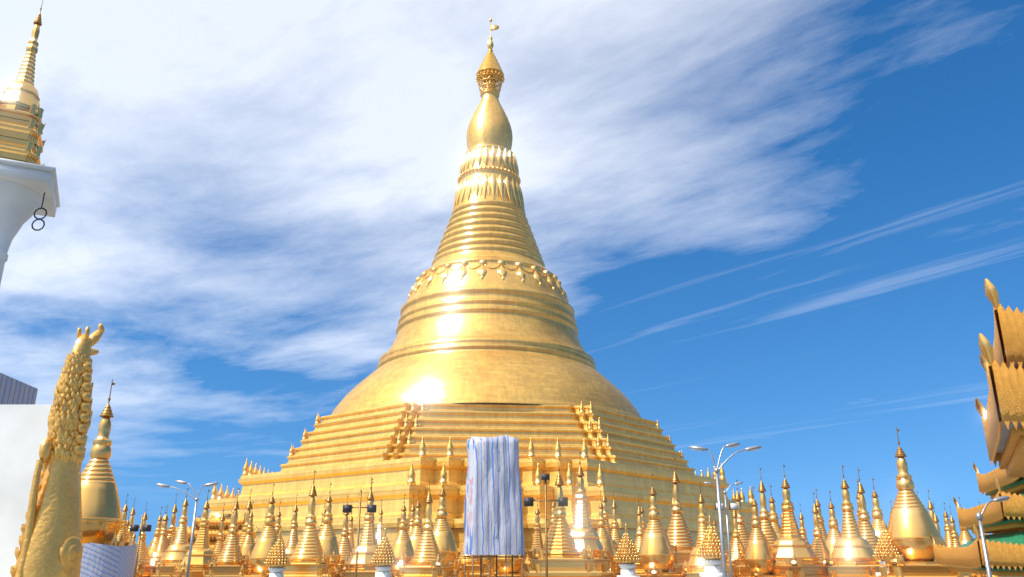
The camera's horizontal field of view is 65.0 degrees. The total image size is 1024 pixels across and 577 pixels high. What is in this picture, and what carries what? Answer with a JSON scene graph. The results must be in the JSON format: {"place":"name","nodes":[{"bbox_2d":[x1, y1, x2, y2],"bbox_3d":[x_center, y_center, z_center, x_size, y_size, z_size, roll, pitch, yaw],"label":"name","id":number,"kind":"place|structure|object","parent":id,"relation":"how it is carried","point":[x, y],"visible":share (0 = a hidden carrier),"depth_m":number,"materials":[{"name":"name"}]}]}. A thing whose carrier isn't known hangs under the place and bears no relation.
{"place":"outdoors","nodes":[
{"label":"outdoors","id":0,"kind":"place"},
{"bbox_2d":[0,404,52,576],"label":"wall","id":1,"kind":"structure","parent":0,"point":[23,431],"depth_m":10.80,"materials":[{"name":"paint"}]},
{"bbox_2d":[0,158,59,284],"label":"column capital","id":2,"kind":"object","parent":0,"point":[24,186],"depth_m":14.49,"materials":[{"name":"paint"}]},
{"bbox_2d":[0,0,45,164],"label":"stupa","id":3,"kind":"object","parent":2,"relation":"on","point":[22,125],"visible":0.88,"depth_m":15.05,"materials":[{"name":"gold metal"}]},
{"bbox_2d":[31,192,46,230],"bbox_3d":[-8.632,-1.410,14.718,0.247,0.759,0.028,1,-18,-2],"label":"hanging ornament","id":4,"kind":"object","parent":2,"relation":"attached to","point":[42,220],"visible":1,"depth_m":14.66,"materials":[{"name":"metal"}]},
{"bbox_2d":[187,512,256,548],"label":"pavilion","id":5,"kind":"structure","parent":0,"point":[214,523],"depth_m":77.46,"materials":[{"name":"gold metal"}]},
{"bbox_2d":[0,0,1023,547],"label":"sky","id":6,"kind":"structure","parent":0,"point":[780,227],"materials":[{"name":"blue"}]},
{"bbox_2d":[930,462,1023,576],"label":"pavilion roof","id":7,"kind":"structure","parent":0,"point":[1003,522],"depth_m":25.01,"materials":[{"name":"gold metal"}]},
{"bbox_2d":[975,279,1023,477],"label":"pavilion roof","id":8,"kind":"structure","parent":7,"relation":"on","point":[1002,361],"depth_m":13.50,"materials":[{"name":"gold metal"}]},
{"label":"platform","id":9,"kind":"structure","parent":0,"visible":0},
{"bbox_2d":[0,373,37,403],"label":"corrugated roof","id":10,"kind":"object","parent":9,"relation":"on","point":[13,391],"visible":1,"depth_m":18.27,"materials":[{"name":"metal"}]},
{"bbox_2d":[10,323,104,576],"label":"chinthe statue","id":11,"kind":"object","parent":9,"relation":"on","point":[50,541],"visible":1,"depth_m":9.60,"materials":[{"name":"gold metal"}]},
{"bbox_2d":[81,379,129,546],"bbox_3d":[-21.213,10.460,40.783,5.086,11.896,5.085,6,-19,-18],"label":"stupa","id":12,"kind":"object","parent":9,"relation":"on","point":[102,520],"visible":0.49,"depth_m":40.16,"materials":[{"name":"gold metal"}]},
{"bbox_2d":[80,543,138,576],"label":"stupa tarp wrap","id":13,"kind":"object","parent":9,"relation":"on","point":[100,560],"visible":0.45,"depth_m":38.11,"materials":[{"name":"white fabric"}]},
{"bbox_2d":[117,494,128,541],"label":"stupa","id":14,"kind":"object","parent":9,"relation":"on","point":[124,518],"visible":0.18,"depth_m":62.17,"materials":[{"name":"gold metal"}]},
{"bbox_2d":[126,511,129,541],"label":"stupa","id":15,"kind":"object","parent":9,"relation":"on","point":[127,528],"visible":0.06,"depth_m":65.53,"materials":[{"name":"gold metal"}]},
{"bbox_2d":[128,498,135,544],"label":"stupa","id":16,"kind":"object","parent":9,"relation":"on","point":[131,520],"visible":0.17,"depth_m":73.64,"materials":[{"name":"gold metal"}]},
{"bbox_2d":[131,533,138,576],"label":"stupa","id":17,"kind":"object","parent":9,"relation":"on","point":[133,541],"visible":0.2,"depth_m":52.81,"materials":[{"name":"gold metal"}]},
{"bbox_2d":[129,515,151,576],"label":"flood pole","id":18,"kind":"object","parent":9,"relation":"on","point":[144,528],"visible":1,"depth_m":38.20,"materials":[{"name":"black metal"}]},
{"bbox_2d":[136,503,161,576],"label":"stupa","id":19,"kind":"object","parent":9,"relation":"on","point":[145,566],"visible":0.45,"depth_m":57.54,"materials":[{"name":"gold metal"}]},
{"bbox_2d":[147,507,162,554],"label":"stupa","id":20,"kind":"object","parent":9,"relation":"on","point":[152,545],"visible":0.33,"depth_m":63.40,"materials":[{"name":"gold metal"}]},
{"bbox_2d":[149,505,168,563],"bbox_3d":[-27.258,20.357,62.525,3.832,6.840,3.832,-4,-19,13],"label":"stupa","id":21,"kind":"object","parent":9,"relation":"on","point":[160,548],"visible":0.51,"depth_m":62.37,"materials":[{"name":"gold metal"}]},
{"bbox_2d":[150,487,189,576],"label":"stupa","id":22,"kind":"object","parent":9,"relation":"on","point":[176,551],"visible":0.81,"depth_m":57.23,"materials":[{"name":"gold metal"}]},
{"bbox_2d":[163,496,177,555],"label":"stupa","id":23,"kind":"object","parent":9,"relation":"on","point":[171,535],"visible":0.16,"depth_m":63.65,"materials":[{"name":"gold metal"}]},
{"bbox_2d":[156,480,217,576],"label":"street lamp","id":24,"kind":"object","parent":9,"relation":"on","point":[194,516],"visible":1,"depth_m":44.49,"materials":[{"name":"metal"}]},
{"bbox_2d":[170,489,215,576],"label":"stupa","id":25,"kind":"object","parent":9,"relation":"on","point":[203,552],"visible":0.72,"depth_m":50.37,"materials":[{"name":"gold metal"}]},
{"bbox_2d":[213,502,224,559],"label":"stupa","id":26,"kind":"object","parent":9,"relation":"on","point":[218,547],"visible":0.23,"depth_m":58.10,"materials":[{"name":"gold metal"}]},
{"bbox_2d":[203,488,253,576],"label":"stupa","id":27,"kind":"object","parent":9,"relation":"on","point":[230,561],"visible":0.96,"depth_m":48.46,"materials":[{"name":"gold metal"}]},
{"bbox_2d":[224,495,236,544],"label":"stupa","id":28,"kind":"object","parent":9,"relation":"on","point":[230,525],"visible":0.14,"depth_m":72.27,"materials":[{"name":"gold metal"}]},
{"bbox_2d":[239,490,252,568],"bbox_3d":[-19.639,18.744,59.233,4.635,7.822,4.635,-6,-19,17],"label":"stupa","id":29,"kind":"object","parent":9,"relation":"on","point":[245,525],"visible":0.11,"depth_m":59.36,"materials":[{"name":"gold metal"}]},
{"bbox_2d":[240,502,254,557],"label":"stupa","id":30,"kind":"object","parent":9,"relation":"on","point":[247,545],"visible":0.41,"depth_m":58.01,"materials":[{"name":"gold metal"}]},
{"bbox_2d":[239,483,278,576],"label":"stupa","id":31,"kind":"object","parent":9,"relation":"on","point":[266,540],"visible":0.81,"depth_m":46.92,"materials":[{"name":"gold metal"}]},
{"bbox_2d":[264,528,290,576],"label":"cone ornaments","id":32,"kind":"object","parent":9,"relation":"on","point":[277,560],"visible":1,"depth_m":39.98,"materials":[{"name":"gold metal"}]},
{"bbox_2d":[275,502,285,547],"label":"stupa","id":33,"kind":"object","parent":9,"relation":"on","point":[278,526],"visible":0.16,"depth_m":65.70,"materials":[{"name":"gold metal"}]},
{"bbox_2d":[286,495,298,555],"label":"stupa","id":34,"kind":"object","parent":9,"relation":"on","point":[293,541],"visible":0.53,"depth_m":56.41,"materials":[{"name":"gold metal"}]},
{"bbox_2d":[282,470,340,576],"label":"stupa","id":35,"kind":"object","parent":9,"relation":"on","point":[307,558],"visible":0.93,"depth_m":43.28,"materials":[{"name":"gold metal"}]},
{"bbox_2d":[319,498,325,529],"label":"stupa","id":36,"kind":"object","parent":9,"relation":"on","point":[323,513],"visible":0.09,"depth_m":66.64,"materials":[{"name":"gold metal"}]},
{"bbox_2d":[318,482,341,575],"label":"stupa","id":37,"kind":"object","parent":9,"relation":"on","point":[328,539],"visible":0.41,"depth_m":50.89,"materials":[{"name":"gold metal"}]},
{"bbox_2d":[338,495,352,566],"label":"stupa","id":38,"kind":"object","parent":9,"relation":"on","point":[345,547],"visible":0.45,"depth_m":56.11,"materials":[{"name":"gold metal"}]},
{"bbox_2d":[348,513,354,548],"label":"stupa","id":39,"kind":"object","parent":9,"relation":"on","point":[351,531],"visible":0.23,"depth_m":73.21,"materials":[{"name":"gold metal"}]},
{"bbox_2d":[343,490,376,576],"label":"flood pole","id":40,"kind":"object","parent":9,"relation":"on","point":[347,508],"visible":1,"depth_m":32.68,"materials":[{"name":"black metal"}]},
{"bbox_2d":[340,477,393,576],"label":"stupa","id":41,"kind":"object","parent":9,"relation":"on","point":[368,545],"visible":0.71,"depth_m":45.00,"materials":[{"name":"gold metal"}]},
{"bbox_2d":[376,500,383,542],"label":"stupa","id":42,"kind":"object","parent":9,"relation":"on","point":[380,534],"visible":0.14,"depth_m":72.05,"materials":[{"name":"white metal"}]},
{"bbox_2d":[370,526,396,576],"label":"cone ornaments","id":43,"kind":"object","parent":9,"relation":"on","point":[383,559],"visible":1,"depth_m":39.98,"materials":[{"name":"gold metal"}]},
{"bbox_2d":[391,493,413,575],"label":"stupa","id":44,"kind":"object","parent":9,"relation":"on","point":[402,545],"visible":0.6,"depth_m":55.87,"materials":[{"name":"gold metal"}]},
{"bbox_2d":[408,494,414,534],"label":"stupa","id":45,"kind":"object","parent":9,"relation":"on","point":[412,514],"visible":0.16,"depth_m":72.81,"materials":[{"name":"gold metal"}]},
{"bbox_2d":[409,491,422,552],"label":"stupa","id":46,"kind":"object","parent":9,"relation":"on","point":[416,533],"visible":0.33,"depth_m":63.91,"materials":[{"name":"gold metal"}]},
{"bbox_2d":[393,479,459,576],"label":"stupa","id":47,"kind":"object","parent":9,"relation":"on","point":[427,560],"visible":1,"depth_m":43.25,"materials":[{"name":"gold metal"}]},
{"bbox_2d":[433,476,469,576],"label":"stupa","id":48,"kind":"object","parent":9,"relation":"on","point":[444,536],"visible":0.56,"depth_m":52.44,"materials":[{"name":"gold metal"}]},
{"bbox_2d":[176,403,757,576],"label":"stupa terraces","id":49,"kind":"object","parent":9,"relation":"on","point":[350,454],"visible":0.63,"depth_m":101.96,"materials":[{"name":"gold metal"}]},
{"bbox_2d":[210,397,753,501],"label":"small stupas","id":50,"kind":"object","parent":49,"relation":"on","point":[248,470],"visible":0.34,"depth_m":100.23,"materials":[{"name":"gold metal"}]},
{"bbox_2d":[331,85,641,417],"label":"stupa bell","id":51,"kind":"object","parent":49,"relation":"on","point":[491,337],"visible":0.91,"depth_m":120.69,"materials":[{"name":"gold metal"}]},
{"bbox_2d":[408,147,567,300],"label":"stupa ornaments","id":52,"kind":"object","parent":51,"relation":"attached to","point":[511,188],"visible":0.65,"depth_m":136.91},
{"bbox_2d":[475,18,504,94],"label":"finial","id":53,"kind":"object","parent":51,"relation":"on","point":[490,72],"visible":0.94,"depth_m":149.02,"materials":[{"name":"gold metal"}]},
{"bbox_2d":[455,548,492,576],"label":"shrine","id":54,"kind":"object","parent":9,"relation":"on","point":[485,568],"visible":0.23,"depth_m":54.86,"materials":[{"name":"gold metal"}]},
{"bbox_2d":[463,435,524,576],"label":"wrapped scaffold","id":55,"kind":"object","parent":9,"relation":"on","point":[493,519],"visible":1,"depth_m":42.85,"materials":[{"name":"white fabric"}]},
{"bbox_2d":[487,555,524,576],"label":"shrine","id":56,"kind":"object","parent":9,"relation":"on","point":[517,567],"visible":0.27,"depth_m":50.01,"materials":[{"name":"gold metal"}]},
{"bbox_2d":[524,498,543,567],"bbox_3d":[1.808,18.191,56.338,3.211,7.045,3.211,8,-20,-24],"label":"stupa","id":57,"kind":"object","parent":9,"relation":"on","point":[537,539],"visible":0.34,"depth_m":56.37,"materials":[{"name":"gold metal"}]},
{"bbox_2d":[524,474,567,576],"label":"flood pole","id":58,"kind":"object","parent":9,"relation":"on","point":[529,501],"visible":1,"depth_m":28.91,"materials":[{"name":"dark metal"},{"name":"glass"}]},
{"bbox_2d":[544,492,555,545],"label":"stupa","id":59,"kind":"object","parent":9,"relation":"on","point":[553,505],"visible":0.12,"depth_m":73.74,"materials":[{"name":"gold metal"}]},
{"bbox_2d":[523,459,600,576],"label":"stupa","id":60,"kind":"object","parent":9,"relation":"on","point":[567,557],"visible":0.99,"depth_m":42.63,"materials":[{"name":"gold metal"}]},
{"bbox_2d":[570,450,614,576],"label":"stupa","id":61,"kind":"object","parent":9,"relation":"on","point":[584,533],"visible":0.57,"depth_m":50.60,"materials":[{"name":"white metal"}]},
{"bbox_2d":[597,490,620,576],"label":"stupa","id":62,"kind":"object","parent":9,"relation":"on","point":[603,535],"visible":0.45,"depth_m":56.17,"materials":[{"name":"gold metal"}]},
{"bbox_2d":[601,484,618,569],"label":"stupa","id":63,"kind":"object","parent":9,"relation":"on","point":[606,518],"visible":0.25,"depth_m":65.62,"materials":[{"name":"gold metal"}]},
{"bbox_2d":[611,489,621,545],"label":"stupa","id":64,"kind":"object","parent":9,"relation":"on","point":[616,535],"visible":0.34,"depth_m":74.50,"materials":[{"name":"gold metal"}]},
{"bbox_2d":[613,525,641,576],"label":"cone ornaments","id":65,"kind":"object","parent":9,"relation":"on","point":[627,557],"visible":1,"depth_m":39.99,"materials":[{"name":"gold metal"}]},
{"bbox_2d":[634,495,645,571],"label":"stupa","id":66,"kind":"object","parent":9,"relation":"on","point":[639,535],"visible":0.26,"depth_m":58.16,"materials":[{"name":"gold metal"}]},
{"bbox_2d":[641,498,645,530],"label":"stupa","id":67,"kind":"object","parent":9,"relation":"on","point":[643,520],"visible":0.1,"depth_m":63.23,"materials":[{"name":"gold metal"}]},
{"bbox_2d":[636,474,686,576],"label":"stupa","id":68,"kind":"object","parent":9,"relation":"on","point":[656,554],"visible":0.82,"depth_m":45.08,"materials":[{"name":"gold metal"}]},
{"bbox_2d":[667,458,695,572],"bbox_3d":[11.018,15.875,53.209,4.441,9.465,4.441,4,-19,-13],"label":"stupa","id":69,"kind":"object","parent":9,"relation":"on","point":[681,540],"visible":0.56,"depth_m":52.45,"materials":[{"name":"gold metal"}]},
{"bbox_2d":[680,482,734,576],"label":"stupa","id":70,"kind":"object","parent":9,"relation":"on","point":[694,565],"visible":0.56,"depth_m":45.34,"materials":[{"name":"gold metal"}]},
{"bbox_2d":[697,514,728,576],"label":"cone ornaments","id":71,"kind":"object","parent":9,"relation":"on","point":[709,551],"visible":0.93,"depth_m":39.14,"materials":[{"name":"gold metal"}]},
{"bbox_2d":[712,512,717,535],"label":"stupa","id":72,"kind":"object","parent":9,"relation":"on","point":[714,524],"visible":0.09,"depth_m":70.28,"materials":[{"name":"gold metal"}]},
{"bbox_2d":[703,482,742,576],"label":"street lamp","id":73,"kind":"object","parent":9,"relation":"on","point":[733,506],"visible":0.94,"depth_m":42.34,"materials":[{"name":"metal"}]},
{"bbox_2d":[689,442,760,576],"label":"street lamp","id":74,"kind":"object","parent":9,"relation":"on","point":[716,471],"visible":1,"depth_m":30.19,"materials":[{"name":"metal"}]},
{"bbox_2d":[726,499,745,576],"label":"stupa","id":75,"kind":"object","parent":9,"relation":"on","point":[736,543],"visible":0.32,"depth_m":57.87,"materials":[{"name":"gold metal"}]},
{"bbox_2d":[726,480,749,560],"bbox_3d":[18.213,19.677,63.851,4.797,8.967,4.797,9,-21,-26],"label":"stupa","id":76,"kind":"object","parent":9,"relation":"on","point":[744,533],"visible":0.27,"depth_m":63.76,"materials":[{"name":"gold metal"}]},
{"bbox_2d":[734,468,777,575],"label":"stupa","id":77,"kind":"object","parent":9,"relation":"on","point":[768,530],"visible":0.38,"depth_m":54.73,"materials":[{"name":"gold metal"}]},
{"bbox_2d":[738,487,776,576],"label":"stupa","id":78,"kind":"object","parent":9,"relation":"on","point":[759,560],"visible":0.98,"depth_m":46.95,"materials":[{"name":"gold metal"}]},
{"bbox_2d":[769,485,781,537],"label":"stupa","id":79,"kind":"object","parent":9,"relation":"on","point":[774,518],"visible":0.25,"depth_m":64.71,"materials":[{"name":"gold metal"}]},
{"bbox_2d":[771,465,833,576],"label":"stupa","id":80,"kind":"object","parent":9,"relation":"on","point":[794,554],"visible":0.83,"depth_m":46.62,"materials":[{"name":"gold metal"}]},
{"bbox_2d":[799,502,807,540],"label":"stupa","id":81,"kind":"object","parent":9,"relation":"on","point":[802,530],"visible":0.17,"depth_m":58.42,"materials":[{"name":"gold metal"}]},
{"bbox_2d":[811,488,826,547],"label":"stupa","id":82,"kind":"object","parent":9,"relation":"on","point":[821,521],"visible":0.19,"depth_m":62.85,"materials":[{"name":"gold metal"}]},
{"bbox_2d":[812,493,830,573],"bbox_3d":[18.863,15.949,49.285,3.284,6.847,3.284,2,-18,-5],"label":"stupa","id":83,"kind":"object","parent":9,"relation":"on","point":[819,547],"visible":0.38,"depth_m":49.19,"materials":[{"name":"gold metal"}]},
{"bbox_2d":[825,490,841,554],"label":"stupa","id":84,"kind":"object","parent":9,"relation":"on","point":[834,534],"visible":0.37,"depth_m":54.72,"materials":[{"name":"gold metal"}]},
{"bbox_2d":[825,466,876,576],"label":"stupa","id":85,"kind":"object","parent":9,"relation":"on","point":[852,554],"visible":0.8,"depth_m":46.64,"materials":[{"name":"gold metal"}]},
{"bbox_2d":[856,481,859,527],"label":"stupa","id":86,"kind":"object","parent":9,"relation":"on","point":[857,497],"visible":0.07,"depth_m":67.37,"materials":[{"name":"gold metal"}]},
{"bbox_2d":[857,470,878,551],"bbox_3d":[23.434,16.255,53.083,4.137,8.663,4.137,-7,-20,19],"label":"stupa","id":87,"kind":"object","parent":9,"relation":"on","point":[868,532],"visible":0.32,"depth_m":53.05,"materials":[{"name":"gold metal"}]},
{"bbox_2d":[871,477,887,536],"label":"stupa","id":88,"kind":"object","parent":9,"relation":"on","point":[877,517],"visible":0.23,"depth_m":58.55,"materials":[{"name":"gold metal"}]},
{"bbox_2d":[873,518,902,576],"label":"cone ornaments","id":89,"kind":"object","parent":9,"relation":"on","point":[885,545],"visible":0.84,"depth_m":41.97,"materials":[{"name":"gold metal"}]},
{"bbox_2d":[867,427,971,576],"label":"stupa","id":90,"kind":"object","parent":9,"relation":"on","point":[911,527],"visible":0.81,"depth_m":41.52,"materials":[{"name":"gold metal"}]},
{"bbox_2d":[927,491,946,545],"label":"stupa","id":91,"kind":"object","parent":9,"relation":"on","point":[930,508],"visible":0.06,"depth_m":64.19,"materials":[{"name":"gold metal"}]},
{"bbox_2d":[943,502,951,546],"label":"stupa","id":92,"kind":"object","parent":9,"relation":"on","point":[947,538],"visible":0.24,"depth_m":73.77,"materials":[{"name":"gold metal"}]},
{"bbox_2d":[933,503,977,576],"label":"stupa","id":93,"kind":"object","parent":9,"relation":"on","point":[935,519],"visible":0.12,"depth_m":47.83,"materials":[{"name":"gold metal"}]},
{"bbox_2d":[959,497,972,544],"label":"stupa","id":94,"kind":"object","parent":9,"relation":"on","point":[965,536],"visible":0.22,"depth_m":61.53,"materials":[{"name":"gold metal"}]},
{"bbox_2d":[949,505,984,576],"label":"stupa","id":95,"kind":"object","parent":9,"relation":"on","point":[954,535],"visible":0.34,"depth_m":51.13,"materials":[{"name":"gold metal"}]},
{"bbox_2d":[975,496,1009,576],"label":"street lamp","id":96,"kind":"object","parent":9,"relation":"on","point":[979,516],"visible":1,"depth_m":18.18,"materials":[{"name":"metal"}]}
]}

